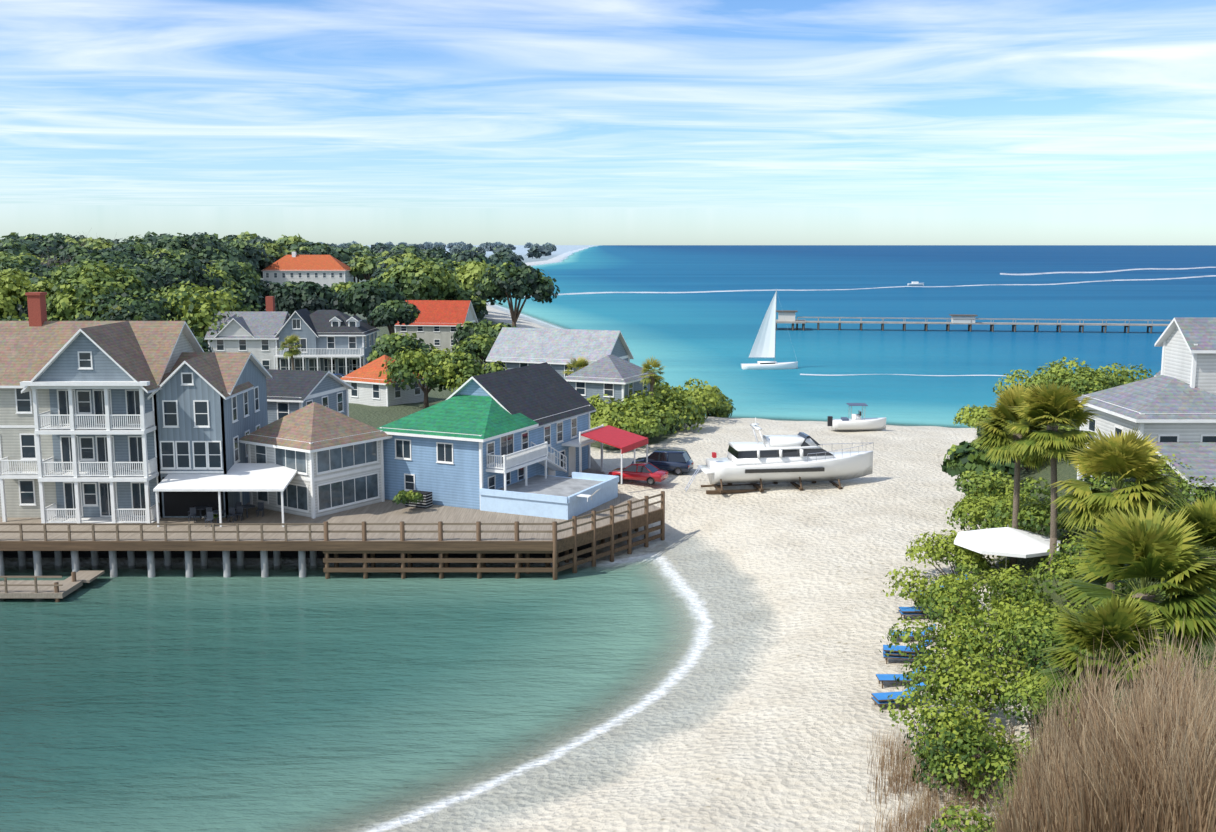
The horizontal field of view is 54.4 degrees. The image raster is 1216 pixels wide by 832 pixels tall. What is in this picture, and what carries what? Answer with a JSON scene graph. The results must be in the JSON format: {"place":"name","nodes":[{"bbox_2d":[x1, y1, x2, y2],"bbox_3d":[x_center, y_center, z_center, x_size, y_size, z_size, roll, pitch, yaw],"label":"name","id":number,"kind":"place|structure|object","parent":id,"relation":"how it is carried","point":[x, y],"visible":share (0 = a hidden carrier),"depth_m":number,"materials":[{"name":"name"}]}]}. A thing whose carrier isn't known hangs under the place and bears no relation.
{"place":"outdoors","nodes":[
{"label":"outdoors","id":0,"kind":"place"},
{"bbox_2d":[239,402,391,518],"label":"house","id":1,"kind":"structure","parent":0,"point":[334,459],"depth_m":78.91,"materials":[{"name":"white wood"}]},
{"bbox_2d":[0,245,1215,831],"bbox_3d":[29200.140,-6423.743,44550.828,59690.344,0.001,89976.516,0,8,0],"label":"sea water","id":2,"kind":"structure","parent":0,"point":[214,699],"depth_m":64.14,"materials":[{"name":"teal liquid"}]},
{"bbox_2d":[741,289,797,369],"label":"sailboat","id":3,"kind":"object","parent":2,"relation":"on","point":[764,344],"visible":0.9,"depth_m":192.29,"materials":[{"name":"white fabric"}]},
{"bbox_2d":[558,267,1215,375],"bbox_3d":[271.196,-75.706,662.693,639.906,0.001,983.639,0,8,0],"label":"boat wakes","id":4,"kind":"object","parent":2,"relation":"on","point":[937,286],"visible":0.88,"depth_m":560.45,"materials":[{"name":"white liquid"}]},
{"bbox_2d":[907,282,923,285],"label":"speedboat","id":5,"kind":"object","parent":2,"relation":"on","point":[914,284],"visible":0.94,"depth_m":589.06,"materials":[{"name":"white"}]},
{"bbox_2d":[776,310,1168,332],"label":"pier","id":6,"kind":"structure","parent":2,"relation":"in","point":[787,316],"depth_m":276.30,"materials":[{"name":"grey wood"}]},
{"bbox_2d":[0,0,1215,244],"label":"sky","id":7,"kind":"structure","parent":0,"point":[365,122],"materials":[{"name":"blue"}]},
{"bbox_2d":[3,245,1215,831],"bbox_3d":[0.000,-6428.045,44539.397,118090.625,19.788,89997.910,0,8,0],"label":"sand beach","id":8,"kind":"structure","parent":0,"point":[747,703],"depth_m":55.50,"materials":[{"name":"beige sand"}]},
{"bbox_2d":[204,296,289,369],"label":"white house","id":9,"kind":"structure","parent":8,"relation":"on","point":[253,332],"depth_m":158.47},
{"bbox_2d":[261,252,352,286],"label":"house","id":10,"kind":"structure","parent":8,"relation":"on","point":[322,270],"depth_m":377.74,"materials":[{"name":"white"}]},
{"bbox_2d":[266,369,353,423],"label":"house","id":11,"kind":"structure","parent":8,"relation":"on","point":[289,391],"depth_m":96.31,"materials":[{"name":"grey"}]},
{"bbox_2d":[273,308,379,374],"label":"blue house","id":12,"kind":"structure","parent":8,"relation":"on","point":[334,341],"depth_m":158.80,"materials":[{"name":"grey wood"}]},
{"bbox_2d":[0,455,664,601],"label":"dock","id":13,"kind":"object","parent":8,"relation":"on","point":[387,531],"visible":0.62,"depth_m":72.08,"materials":[{"name":"brown wood"}]},
{"bbox_2d":[0,292,203,522],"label":"house","id":14,"kind":"structure","parent":13,"relation":"on","point":[78,444],"depth_m":76.42,"materials":[{"name":"beige wood"}]},
{"bbox_2d":[147,352,271,517],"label":"house","id":15,"kind":"structure","parent":13,"relation":"on","point":[210,408],"depth_m":76.87,"materials":[{"name":"grey"}]},
{"bbox_2d":[153,463,296,526],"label":"terrace canopy","id":16,"kind":"object","parent":13,"relation":"on","point":[240,477],"depth_m":75.96,"materials":[{"name":"white fabric"}]},
{"bbox_2d":[376,362,647,519],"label":"house","id":17,"kind":"structure","parent":13,"relation":"on","point":[519,440],"depth_m":82.33,"materials":[{"name":"blue wood"}]},
{"bbox_2d":[576,488,600,501],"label":"beach chair","id":18,"kind":"object","parent":17,"relation":"on","point":[583,495],"visible":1,"depth_m":77.21,"materials":[{"name":"white paint"}]},
{"bbox_2d":[333,373,344,377],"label":"car","id":19,"kind":"object","parent":8,"relation":"on","point":[339,375],"visible":0.09,"depth_m":149.78,"materials":[{"name":"blue paint"}]},
{"bbox_2d":[340,355,425,406],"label":"house","id":20,"kind":"structure","parent":8,"relation":"on","point":[369,389],"depth_m":132.94,"materials":[{"name":"white"}]},
{"bbox_2d":[394,300,477,350],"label":"house","id":21,"kind":"structure","parent":8,"relation":"on","point":[436,322],"depth_m":199.61,"materials":[{"name":"beige"}]},
{"bbox_2d":[486,327,633,377],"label":"house","id":22,"kind":"structure","parent":8,"relation":"on","point":[512,348],"depth_m":130.24,"materials":[{"name":"grey"}]},
{"bbox_2d":[0,231,1215,831],"bbox_3d":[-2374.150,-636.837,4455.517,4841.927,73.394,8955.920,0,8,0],"label":"trees","id":23,"kind":"object","parent":8,"relation":"on","point":[196,283],"depth_m":113.21,"materials":[{"name":"green plant"}]},
{"bbox_2d":[564,354,657,404],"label":"house","id":24,"kind":"structure","parent":8,"relation":"on","point":[616,378],"depth_m":114.40,"materials":[{"name":"grey"}]},
{"bbox_2d":[608,462,667,484],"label":"red car","id":25,"kind":"object","parent":8,"relation":"on","point":[649,473],"visible":0.85,"depth_m":89.86,"materials":[{"name":"red paint"}]},
{"bbox_2d":[107,305,1215,708],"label":"palms","id":26,"kind":"object","parent":8,"relation":"on","point":[1137,537],"depth_m":31.53,"materials":[{"name":"green plant"}]},
{"bbox_2d":[631,449,693,474],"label":"navy car","id":27,"kind":"object","parent":8,"relation":"on","point":[678,462],"visible":0.78,"depth_m":93.70,"materials":[{"name":"blue paint"}]},
{"bbox_2d":[685,417,873,493],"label":"yacht","id":28,"kind":"object","parent":8,"relation":"on","point":[800,457],"visible":0.99,"depth_m":88.04,"materials":[{"name":"white plastic"}]},
{"bbox_2d":[827,403,885,430],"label":"boat","id":29,"kind":"object","parent":8,"relation":"on","point":[855,422],"visible":1,"depth_m":114.63,"materials":[{"name":"white plastic"}]},
{"bbox_2d":[871,575,967,707],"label":"sun loungers","id":30,"kind":"object","parent":8,"relation":"on","point":[880,699],"visible":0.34,"depth_m":52.10,"materials":[{"name":"blue wood"}]},
{"bbox_2d":[954,525,1060,568],"bbox_3d":[20.968,7.153,62.164,5.183,2.937,5.183,3,9,22],"label":"umbrella","id":31,"kind":"object","parent":8,"relation":"on","point":[1007,541],"visible":0.94,"depth_m":60.87,"materials":[{"name":"white fabric"}]},
{"bbox_2d":[859,615,1215,831],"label":"dry grass","id":32,"kind":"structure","parent":8,"relation":"on","point":[1150,766],"depth_m":10.44,"materials":[{"name":"beige plant"}]},
{"bbox_2d":[1077,317,1215,503],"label":"house","id":33,"kind":"structure","parent":8,"relation":"on","point":[1170,405],"depth_m":62.78,"materials":[{"name":"white wood"}]}
]}

